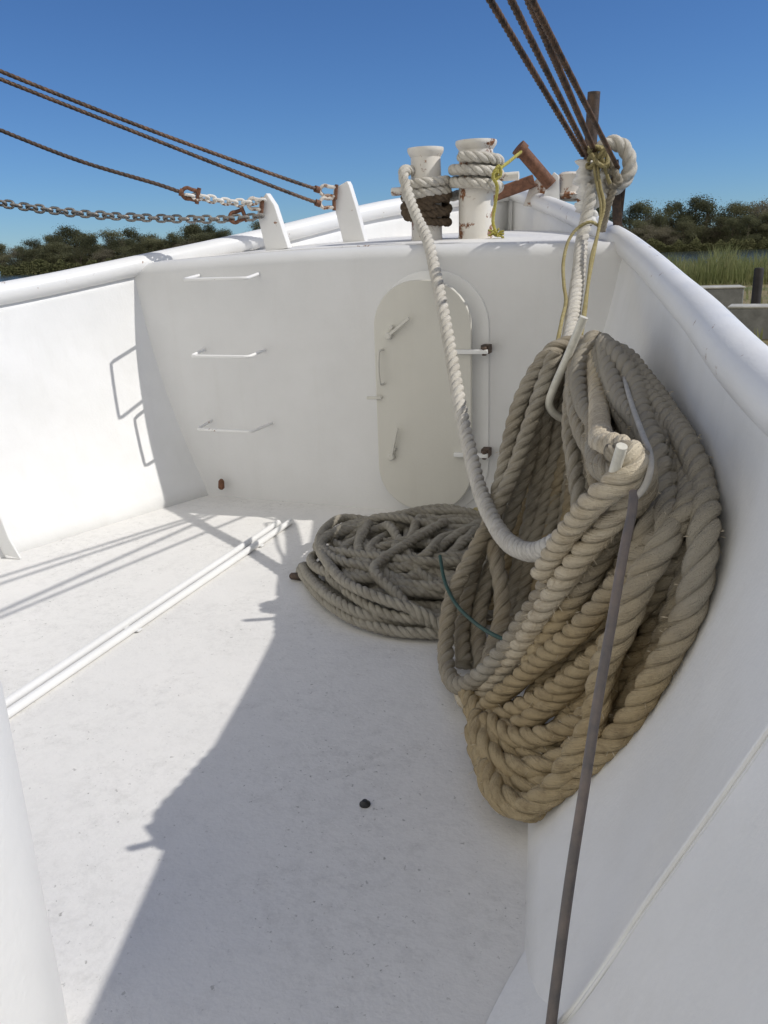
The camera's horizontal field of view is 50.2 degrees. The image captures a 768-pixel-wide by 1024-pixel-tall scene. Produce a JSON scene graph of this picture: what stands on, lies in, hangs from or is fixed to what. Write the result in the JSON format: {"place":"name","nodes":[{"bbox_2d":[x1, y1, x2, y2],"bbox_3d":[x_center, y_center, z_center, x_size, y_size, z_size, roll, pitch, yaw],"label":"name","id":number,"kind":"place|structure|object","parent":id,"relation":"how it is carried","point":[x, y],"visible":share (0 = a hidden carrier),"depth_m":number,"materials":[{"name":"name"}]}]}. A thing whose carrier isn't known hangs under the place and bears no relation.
{"place":"outdoors","nodes":[
{"label":"outdoors","id":0,"kind":"place"},
{"bbox_2d":[0,69,320,192],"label":"stay wire","id":1,"kind":"object","parent":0,"point":[316,189],"visible":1,"depth_m":5.29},
{"bbox_2d":[319,184,337,199],"bbox_3d":[-0.393,-2.269,5.810,0.145,0.109,0.031,-2,18,1],"label":"shackle","id":2,"kind":"object","parent":1,"relation":"attached to","point":[334,187],"visible":1,"depth_m":5.80,"materials":[{"name":"white paint"}]},
{"bbox_2d":[182,186,200,203],"bbox_3d":[-1.249,-2.051,5.311,0.137,0.114,0.042,-6,18,-13],"label":"shackle","id":3,"kind":"object","parent":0,"point":[197,191],"visible":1,"depth_m":5.30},
{"bbox_2d":[0,128,182,196],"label":"stay wire","id":4,"kind":"object","parent":3,"relation":"attached to","point":[81,161],"visible":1,"depth_m":5.19,"materials":[{"name":"metal"}]},
{"bbox_2d":[184,192,265,207],"bbox_3d":[-1.036,-2.041,5.359,0.532,0.103,0.076,-4,18,-8],"label":"chain","id":5,"kind":"object","parent":3,"relation":"hanging from","point":[215,199],"visible":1,"depth_m":5.35,"materials":[{"name":"white paint"}]},
{"bbox_2d":[228,207,247,224],"bbox_3d":[-0.962,-1.956,5.404,0.134,0.116,0.042,-5,18,-8],"label":"shackle","id":6,"kind":"object","parent":5,"relation":"hanging from","point":[239,210],"visible":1,"depth_m":5.39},
{"bbox_2d":[0,199,263,223],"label":"chain","id":7,"kind":"object","parent":6,"relation":"hanging from","point":[74,212],"visible":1,"depth_m":5.33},
{"bbox_2d":[246,196,264,212],"bbox_3d":[-0.844,-2.021,5.395,0.123,0.107,0.033,-3,18,-3],"label":"shackle","id":8,"kind":"object","parent":5,"relation":"attached to","point":[260,209],"visible":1,"depth_m":5.39,"materials":[{"name":"white paint"}]},
{"bbox_2d":[0,495,528,1023],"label":"deck","id":9,"kind":"structure","parent":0,"point":[208,767],"depth_m":2.54,"materials":[{"name":"white paint"}]},
{"bbox_2d":[0,681,67,1023],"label":"pillar","id":10,"kind":"structure","parent":9,"relation":"on","point":[31,992],"depth_m":1.52,"materials":[{"name":"white paint"}]},
{"bbox_2d":[5,520,280,707],"bbox_3d":[-1.676,0.932,2.467,0.058,0.037,5.871,5,19,20],"label":"deck pipe","id":11,"kind":"object","parent":9,"relation":"on","point":[39,680],"visible":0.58,"depth_m":3.73,"materials":[{"name":"metal"}]},
{"bbox_2d":[7,518,293,717],"bbox_3d":[-1.609,0.931,2.465,0.058,0.037,5.915,5,19,20],"label":"deck pipe","id":12,"kind":"object","parent":9,"relation":"on","point":[52,683],"visible":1,"depth_m":3.67,"materials":[{"name":"metal"}]},
{"bbox_2d":[0,196,510,558],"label":"bulwark","id":13,"kind":"object","parent":9,"relation":"on","point":[91,437],"visible":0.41,"depth_m":5.24,"materials":[{"name":"white paint"}]},
{"bbox_2d":[289,572,300,580],"bbox_3d":[-0.451,0.331,4.213,0.071,0.043,0.043,-1,18,4],"label":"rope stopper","id":14,"kind":"object","parent":9,"relation":"on","point":[294,576],"visible":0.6,"depth_m":4.20,"materials":[{"name":"metal"}]},
{"bbox_2d":[359,799,370,807],"bbox_3d":[-0.058,0.881,2.487,0.034,0.015,0.034,5,19,20],"label":"drain plug","id":15,"kind":"object","parent":9,"relation":"on","point":[364,803],"visible":1,"depth_m":2.48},
{"bbox_2d":[134,242,621,510],"bbox_3d":[-0.144,-0.815,5.184,3.178,1.658,0.105,5,19,20],"label":"bulkhead","id":16,"kind":"object","parent":9,"relation":"on","point":[305,383],"visible":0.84,"depth_m":5.24,"materials":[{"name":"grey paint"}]},
{"bbox_2d":[183,272,272,432],"bbox_3d":[-1.007,-1.022,5.288,0.491,0.993,0.213,5,19,20],"label":"ladder","id":17,"kind":"object","parent":16,"relation":"attached to","point":[195,354],"visible":1,"depth_m":5.22,"materials":[{"name":"metal"}]},
{"bbox_2d":[204,230,607,256],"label":"forecastle deck","id":18,"kind":"structure","parent":16,"relation":"on","point":[530,236],"depth_m":5.35,"materials":[{"name":"white paint"}]},
{"bbox_2d":[257,193,291,250],"bbox_3d":[-0.732,-1.926,5.458,0.222,0.367,0.040,5,19,20],"label":"padeye","id":19,"kind":"object","parent":18,"relation":"on","point":[274,231],"visible":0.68,"depth_m":5.45,"materials":[{"name":"white paint"}]},
{"bbox_2d":[333,181,367,241],"bbox_3d":[-0.237,-2.121,5.874,0.250,0.461,0.040,5,19,20],"label":"padeye","id":20,"kind":"object","parent":18,"relation":"on","point":[350,221],"visible":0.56,"depth_m":5.86,"materials":[{"name":"white paint"}]},
{"bbox_2d":[319,196,335,210],"bbox_3d":[-0.404,-2.195,5.826,0.128,0.101,0.026,-7,18,-14],"label":"shackle","id":21,"kind":"object","parent":20,"relation":"attached to","point":[332,207],"visible":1,"depth_m":5.82,"materials":[{"name":"white paint"}]},
{"bbox_2d":[0,77,320,206],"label":"stay wire","id":22,"kind":"object","parent":21,"relation":"attached to","point":[317,202],"visible":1,"depth_m":5.30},
{"bbox_2d":[391,146,448,240],"bbox_3d":[0.244,-2.053,5.339,0.376,0.572,0.233,17,26,46],"label":"bollard","id":23,"kind":"object","parent":18,"relation":"on","point":[425,161],"visible":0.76,"depth_m":5.18,"materials":[{"name":"metal"}]},
{"bbox_2d":[400,187,452,226],"bbox_3d":[0.277,-1.983,5.329,0.337,0.257,0.334,5,19,20],"label":"old rope","id":24,"kind":"object","parent":23,"relation":"attached to","point":[431,210],"visible":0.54,"depth_m":5.21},
{"bbox_2d":[453,138,518,238],"bbox_3d":[0.645,-2.050,5.245,0.403,0.598,0.261,-4,18,-6],"label":"bollard","id":25,"kind":"object","parent":18,"relation":"on","point":[475,209],"visible":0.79,"depth_m":5.17,"materials":[{"name":"metal"}]},
{"bbox_2d":[398,151,551,562],"bbox_3d":[0.352,-0.961,3.764,0.671,1.626,3.915,-1,18,4],"label":"mooring rope","id":26,"kind":"object","parent":25,"relation":"attached to","point":[507,541],"visible":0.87,"depth_m":4.33,"materials":[{"name":"fabric"}]},
{"bbox_2d":[488,151,521,237],"bbox_3d":[0.837,-2.116,5.429,0.104,0.594,0.914,5,19,20],"label":"cord","id":27,"kind":"object","parent":25,"relation":"hanging from","point":[497,170],"visible":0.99,"depth_m":5.11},
{"bbox_2d":[573,159,610,224],"bbox_3d":[1.142,-1.765,4.526,0.206,0.348,0.151,5,19,20],"label":"bollard","id":28,"kind":"object","parent":18,"relation":"on","point":[582,178],"visible":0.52,"depth_m":4.50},
{"bbox_2d":[486,0,584,156],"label":"stay wire","id":29,"kind":"object","parent":28,"relation":"attached to","point":[508,30],"visible":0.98,"depth_m":3.57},
{"bbox_2d":[507,0,588,156],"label":"stay wire","id":30,"kind":"object","parent":28,"relation":"attached to","point":[527,32],"visible":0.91,"depth_m":3.51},
{"bbox_2d":[581,144,611,334],"bbox_3d":[1.025,-1.355,3.923,0.144,0.875,1.394,2,18,13],"label":"yellow line","id":31,"kind":"object","parent":30,"relation":"hanging from","point":[599,160],"visible":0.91,"depth_m":4.37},
{"bbox_2d":[590,134,636,206],"bbox_3d":[1.248,-1.870,4.523,0.279,0.392,0.143,-2,18,-1],"label":"rope eye","id":32,"kind":"object","parent":28,"relation":"attached to","point":[623,148],"visible":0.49,"depth_m":4.46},
{"bbox_2d":[524,0,597,152],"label":"stay wire","id":33,"kind":"object","parent":32,"relation":"attached to","point":[561,74],"visible":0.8,"depth_m":3.31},
{"bbox_2d":[562,183,596,352],"bbox_3d":[0.937,-1.223,3.962,0.105,0.761,1.447,3,18,16],"label":"hanging rope","id":34,"kind":"object","parent":32,"relation":"hanging from","point":[575,299],"visible":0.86,"depth_m":4.18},
{"bbox_2d":[556,220,597,339],"bbox_3d":[0.876,-1.128,3.932,0.162,0.531,1.179,5,19,20],"label":"yellow line","id":35,"kind":"object","parent":34,"relation":"hanging from","point":[559,332],"visible":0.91,"depth_m":4.09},
{"bbox_2d":[599,159,622,232],"bbox_3d":[1.237,-1.748,4.510,0.117,0.396,0.155,-18,24,-41],"label":"brown lashing","id":36,"kind":"object","parent":32,"relation":"attached to","point":[617,178],"visible":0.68,"depth_m":4.47,"materials":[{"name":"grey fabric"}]},
{"bbox_2d":[528,0,619,169],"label":"stay wire","id":37,"kind":"object","parent":36,"relation":"attached to","point":[545,25],"visible":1,"depth_m":3.13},
{"bbox_2d":[584,91,599,225],"bbox_3d":[1.142,-1.950,4.548,0.083,0.687,0.068,5,19,20],"label":"mast stub","id":38,"kind":"object","parent":18,"relation":"on","point":[593,99],"visible":0.33,"depth_m":4.45,"materials":[{"name":"metal"}]},
{"bbox_2d":[367,270,491,507],"bbox_3d":[0.264,-0.686,4.930,0.763,1.470,0.154,5,19,20],"label":"watertight door","id":39,"kind":"structure","parent":16,"relation":"attached to","point":[421,460],"depth_m":4.91,"materials":[{"name":"white paint"}]},
{"bbox_2d":[296,503,493,639],"bbox_3d":[0.261,0.224,4.143,1.413,0.248,1.460,5,19,20],"label":"rope pile","id":40,"kind":"object","parent":9,"relation":"on","point":[375,567],"visible":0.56,"depth_m":3.91,"materials":[{"name":"fabric"}]},
{"bbox_2d":[486,190,767,1023],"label":"bulwark","id":41,"kind":"object","parent":9,"relation":"on","point":[669,919],"visible":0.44,"depth_m":1.67,"materials":[{"name":"white paint"}]},
{"bbox_2d":[493,175,535,201],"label":"rusty beam","id":42,"kind":"structure","parent":41,"relation":"on","point":[519,186],"depth_m":6.67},
{"bbox_2d":[523,171,580,205],"bbox_3d":[1.368,-2.574,6.600,0.532,0.296,0.249,5,19,20],"label":"bow roller","id":43,"kind":"object","parent":41,"relation":"attached to","point":[562,187],"visible":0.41,"depth_m":6.49,"materials":[{"name":"white paint"}]},
{"bbox_2d":[512,140,555,189],"bbox_3d":[1.179,-2.722,6.440,0.349,0.362,0.122,-4,18,-7],"label":"rusty pipe","id":44,"kind":"object","parent":43,"relation":"attached to","point":[527,157],"visible":0.89,"depth_m":6.41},
{"bbox_2d":[545,315,587,421],"bbox_3d":[0.853,-0.565,3.280,0.399,0.449,0.162,-5,18,-8],"label":"rope hook","id":45,"kind":"object","parent":41,"relation":"attached to","point":[553,412],"visible":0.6,"depth_m":3.24,"materials":[{"name":"beige paint"}]},
{"bbox_2d":[436,330,724,822],"bbox_3d":[0.589,0.172,2.821,0.835,1.422,1.984,-1,18,4],"label":"rope coil","id":46,"kind":"object","parent":45,"relation":"hanging from","point":[566,489],"visible":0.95,"depth_m":2.31,"materials":[{"name":"fabric"}]},
{"bbox_2d":[438,555,502,639],"bbox_3d":[0.312,0.333,3.122,0.057,0.099,0.742,-6,18,-14],"label":"green cord","id":47,"kind":"object","parent":46,"relation":"hanging from","point":[473,621],"visible":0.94,"depth_m":3.14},
{"bbox_2d":[622,376,653,498],"bbox_3d":[0.744,-0.344,2.522,0.052,0.157,1.652,2,18,13],"label":"hook","id":48,"kind":"object","parent":46,"relation":"attached to","point":[642,489],"visible":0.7,"depth_m":1.95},
{"bbox_2d":[545,489,637,1023],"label":"grey rod","id":49,"kind":"object","parent":41,"relation":"on","point":[579,817],"visible":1,"depth_m":1.60,"materials":[{"name":"metal"}]},
{"bbox_2d":[608,442,627,555],"bbox_3d":[0.573,0.079,2.000,0.156,0.574,0.305,15,24,42],"label":"rope hook","id":50,"kind":"object","parent":41,"relation":"attached to","point":[619,454],"visible":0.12,"depth_m":1.79,"materials":[{"name":"beige paint"}]},
{"bbox_2d":[610,159,625,226],"bbox_3d":[1.330,-1.799,4.677,0.098,0.390,0.082,5,19,20],"label":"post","id":51,"kind":"object","parent":41,"relation":"on","point":[617,207],"visible":0.32,"depth_m":4.69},
{"bbox_2d":[0,249,767,281],"bbox_3d":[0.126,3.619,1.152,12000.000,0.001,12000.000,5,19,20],"label":"water","id":52,"kind":"structure","parent":0,"point":[690,254],"depth_m":236.77,"materials":[{"name":"blue liquid"}]},
{"bbox_2d":[0,0,767,263],"label":"sky","id":53,"kind":"structure","parent":0,"point":[310,92],"materials":[{"name":"blue"}]},
{"bbox_2d":[10,247,767,345],"bbox_3d":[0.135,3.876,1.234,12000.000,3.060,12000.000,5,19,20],"label":"ground","id":54,"kind":"structure","parent":0,"point":[765,300],"depth_m":41.03,"materials":[{"name":"green plant"}]},
{"bbox_2d":[0,254,15,266],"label":"tree","id":55,"kind":"object","parent":54,"relation":"on","point":[5,259],"visible":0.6,"depth_m":305.61,"materials":[{"name":"green plant"}]},
{"bbox_2d":[3,246,24,264],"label":"tree","id":56,"kind":"object","parent":54,"relation":"on","point":[12,252],"visible":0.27,"depth_m":320.42,"materials":[{"name":"green plant"}]},
{"bbox_2d":[14,245,34,266],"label":"tree","id":57,"kind":"object","parent":54,"relation":"on","point":[21,249],"visible":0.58,"depth_m":304.87,"materials":[{"name":"green plant"}]},
{"bbox_2d":[16,238,44,259],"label":"tree","id":58,"kind":"object","parent":54,"relation":"on","point":[32,243],"visible":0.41,"depth_m":317.93,"materials":[{"name":"green plant"}]},
{"bbox_2d":[21,248,44,261],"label":"tree","id":59,"kind":"object","parent":54,"relation":"on","point":[33,253],"visible":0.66,"depth_m":305.43,"materials":[{"name":"green plant"}]},
{"bbox_2d":[40,240,66,263],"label":"tree","id":60,"kind":"object","parent":54,"relation":"on","point":[52,254],"visible":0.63,"depth_m":309.13,"materials":[{"name":"green plant"}]},
{"bbox_2d":[43,240,72,263],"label":"tree","id":61,"kind":"object","parent":54,"relation":"on","point":[58,249],"visible":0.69,"depth_m":308.75,"materials":[{"name":"green plant"}]},
{"bbox_2d":[47,223,76,252],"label":"tree","id":62,"kind":"object","parent":54,"relation":"on","point":[65,231],"visible":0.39,"depth_m":322.71,"materials":[{"name":"green plant"}]},
{"bbox_2d":[61,244,80,263],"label":"tree","id":63,"kind":"object","parent":54,"relation":"on","point":[66,247],"visible":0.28,"depth_m":317.32,"materials":[{"name":"green plant"}]},
{"bbox_2d":[60,226,87,262],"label":"tree","id":64,"kind":"object","parent":54,"relation":"on","point":[72,236],"visible":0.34,"depth_m":324.95,"materials":[{"name":"green plant"}]},
{"bbox_2d":[67,246,92,264],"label":"tree","id":65,"kind":"object","parent":54,"relation":"on","point":[75,250],"visible":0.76,"depth_m":314.58,"materials":[{"name":"green plant"}]},
{"bbox_2d":[77,236,100,265],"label":"tree","id":66,"kind":"object","parent":54,"relation":"on","point":[89,242],"visible":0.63,"depth_m":317.99,"materials":[{"name":"green plant"}]},
{"bbox_2d":[86,248,114,262],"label":"tree","id":67,"kind":"object","parent":54,"relation":"on","point":[100,255],"visible":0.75,"depth_m":314.47,"materials":[{"name":"green plant"}]},
{"bbox_2d":[99,237,121,258],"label":"tree","id":68,"kind":"object","parent":54,"relation":"on","point":[111,245],"visible":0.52,"depth_m":319.08,"materials":[{"name":"green plant"}]},
{"bbox_2d":[95,226,127,258],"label":"tree","id":69,"kind":"object","parent":54,"relation":"on","point":[111,235],"visible":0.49,"depth_m":327.36,"materials":[{"name":"green plant"}]},
{"bbox_2d":[113,246,135,258],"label":"tree","id":70,"kind":"object","parent":54,"relation":"on","point":[124,253],"visible":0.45,"depth_m":317.05,"materials":[{"name":"green plant"}]},
{"bbox_2d":[118,237,137,256],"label":"tree","id":71,"kind":"object","parent":54,"relation":"on","point":[128,242],"visible":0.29,"depth_m":321.53,"materials":[{"name":"green plant"}]},
{"bbox_2d":[119,225,144,242],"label":"tree","id":72,"kind":"object","parent":54,"relation":"on","point":[131,234],"visible":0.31,"depth_m":333.71,"materials":[{"name":"green plant"}]},
{"bbox_2d":[123,244,141,256],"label":"tree","id":73,"kind":"object","parent":54,"relation":"on","point":[131,247],"visible":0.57,"depth_m":320.08,"materials":[{"name":"green plant"}]},
{"bbox_2d":[132,240,153,254],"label":"tree","id":74,"kind":"object","parent":54,"relation":"on","point":[144,245],"visible":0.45,"depth_m":322.67,"materials":[{"name":"green plant"}]},
{"bbox_2d":[138,231,160,251],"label":"tree","id":75,"kind":"object","parent":54,"relation":"on","point":[146,236],"visible":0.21,"depth_m":336.23,"materials":[{"name":"green plant"}]},
{"bbox_2d":[141,235,163,252],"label":"tree","id":76,"kind":"object","parent":54,"relation":"on","point":[150,241],"visible":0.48,"depth_m":324.52,"materials":[{"name":"green plant"}]},
{"bbox_2d":[151,237,173,250],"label":"tree","id":77,"kind":"object","parent":54,"relation":"on","point":[160,243],"visible":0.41,"depth_m":324.68,"materials":[{"name":"green plant"}]},
{"bbox_2d":[162,231,188,248],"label":"tree","id":78,"kind":"object","parent":54,"relation":"on","point":[174,238],"visible":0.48,"depth_m":324.06,"materials":[{"name":"green plant"}]},
{"bbox_2d":[174,223,202,243],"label":"tree","id":79,"kind":"object","parent":54,"relation":"on","point":[188,230],"visible":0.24,"depth_m":337.29,"materials":[{"name":"green plant"}]},
{"bbox_2d":[177,222,199,243],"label":"tree","id":80,"kind":"object","parent":54,"relation":"on","point":[189,229],"visible":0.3,"depth_m":335.82,"materials":[{"name":"green plant"}]},
{"bbox_2d":[187,231,209,243],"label":"tree","id":81,"kind":"object","parent":54,"relation":"on","point":[196,236],"visible":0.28,"depth_m":324.31,"materials":[{"name":"green plant"}]},
{"bbox_2d":[193,223,217,239],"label":"tree","id":82,"kind":"object","parent":54,"relation":"on","point":[210,228],"visible":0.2,"depth_m":333.94,"materials":[{"name":"green plant"}]},
{"bbox_2d":[199,232,220,241],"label":"tree","id":83,"kind":"object","parent":54,"relation":"on","point":[206,236],"visible":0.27,"depth_m":322.63,"materials":[{"name":"green plant"}]},
{"bbox_2d":[0,236,767,275],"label":"undergrowth","id":84,"kind":"object","parent":54,"relation":"on","point":[36,266],"visible":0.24,"depth_m":293.17,"materials":[{"name":"green plant"}]},
{"bbox_2d":[622,203,640,227],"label":"tree","id":85,"kind":"object","parent":54,"relation":"on","point":[629,215],"visible":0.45,"depth_m":325.05,"materials":[{"name":"green plant"}]},
{"bbox_2d":[629,218,652,241],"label":"tree","id":86,"kind":"object","parent":54,"relation":"on","point":[638,223],"visible":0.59,"depth_m":311.57,"materials":[{"name":"green plant"}]},
{"bbox_2d":[627,197,662,233],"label":"tree","id":87,"kind":"object","parent":54,"relation":"on","point":[646,209],"visible":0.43,"depth_m":324.80,"materials":[{"name":"green plant"}]},
{"bbox_2d":[630,222,661,241],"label":"tree","id":88,"kind":"object","parent":54,"relation":"on","point":[651,232],"visible":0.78,"depth_m":309.31,"materials":[{"name":"green plant"}]},
{"bbox_2d":[646,212,671,248],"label":"tree","id":89,"kind":"object","parent":54,"relation":"on","point":[658,219],"visible":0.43,"depth_m":315.08,"materials":[{"name":"green plant"}]},
{"bbox_2d":[654,224,681,243],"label":"tree","id":90,"kind":"object","parent":54,"relation":"on","point":[663,230],"visible":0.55,"depth_m":310.74,"materials":[{"name":"green plant"}]},
{"bbox_2d":[658,228,682,246],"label":"tree","id":91,"kind":"object","parent":54,"relation":"on","point":[673,237],"visible":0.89,"depth_m":307.42,"materials":[{"name":"green plant"}]},
{"bbox_2d":[654,199,688,244],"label":"tree","id":92,"kind":"object","parent":54,"relation":"on","point":[671,210],"visible":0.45,"depth_m":320.72,"materials":[{"name":"green plant"}]},
{"bbox_2d":[668,218,696,243],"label":"tree","id":93,"kind":"object","parent":54,"relation":"on","point":[685,226],"visible":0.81,"depth_m":305.81,"materials":[{"name":"green plant"}]},
{"bbox_2d":[675,214,696,242],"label":"tree","id":94,"kind":"object","parent":54,"relation":"on","point":[682,220],"visible":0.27,"depth_m":311.42,"materials":[{"name":"green plant"}]},
{"bbox_2d":[672,193,710,233],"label":"tree","id":95,"kind":"object","parent":54,"relation":"on","point":[692,202],"visible":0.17,"depth_m":318.41,"materials":[{"name":"green plant"}]},
{"bbox_2d":[687,225,716,243],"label":"tree","id":96,"kind":"object","parent":54,"relation":"on","point":[703,229],"visible":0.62,"depth_m":308.38,"materials":[{"name":"green plant"}]},
{"bbox_2d":[685,196,724,243],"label":"tree","id":97,"kind":"object","parent":54,"relation":"on","point":[709,209],"visible":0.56,"depth_m":313.97,"materials":[{"name":"green plant"}]},
{"bbox_2d":[662,242,767,340],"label":"reeds","id":98,"kind":"object","parent":54,"relation":"on","point":[725,268],"visible":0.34,"depth_m":49.84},
{"bbox_2d":[700,224,729,244],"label":"tree","id":99,"kind":"object","parent":54,"relation":"on","point":[714,234],"visible":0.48,"depth_m":307.64,"materials":[{"name":"green plant"}]},
{"bbox_2d":[704,213,735,242],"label":"tree","id":100,"kind":"object","parent":54,"relation":"on","point":[720,220],"visible":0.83,"depth_m":304.75,"materials":[{"name":"green plant"}]},
{"bbox_2d":[701,285,745,309],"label":"concrete block","id":101,"kind":"structure","parent":54,"relation":"on","point":[726,296],"depth_m":27.35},
{"bbox_2d":[720,217,745,242],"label":"tree","id":102,"kind":"object","parent":54,"relation":"on","point":[733,223],"visible":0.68,"depth_m":301.09,"materials":[{"name":"green plant"}]},
{"bbox_2d":[711,201,758,241],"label":"tree","id":103,"kind":"object","parent":54,"relation":"on","point":[738,209],"visible":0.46,"depth_m":308.47,"materials":[{"name":"green plant"}]},
{"bbox_2d":[727,304,767,338],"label":"concrete block","id":104,"kind":"structure","parent":54,"relation":"on","point":[752,318],"depth_m":22.04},
{"bbox_2d":[734,213,761,242],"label":"tree","id":105,"kind":"object","parent":54,"relation":"on","point":[749,220],"visible":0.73,"depth_m":298.27,"materials":[{"name":"green plant"}]},
{"bbox_2d":[743,195,767,233],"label":"tree","id":106,"kind":"object","parent":54,"relation":"on","point":[762,207],"visible":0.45,"depth_m":307.78,"materials":[{"name":"green plant"}]},
{"bbox_2d":[746,222,767,242],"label":"tree","id":107,"kind":"object","parent":54,"relation":"on","point":[761,233],"visible":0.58,"depth_m":301.03,"materials":[{"name":"green plant"}]},
{"bbox_2d":[751,268,763,303],"bbox_3d":[10.619,-5.939,23.433,0.260,2.000,0.260,5,19,20],"label":"mooring pile","id":108,"kind":"object","parent":54,"relation":"on","point":[757,285],"visible":0.6,"depth_m":23.19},
{"bbox_2d":[751,209,767,242],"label":"tree","id":109,"kind":"object","parent":54,"relation":"on","point":[763,218],"visible":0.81,"depth_m":299.19,"materials":[{"name":"green plant"}]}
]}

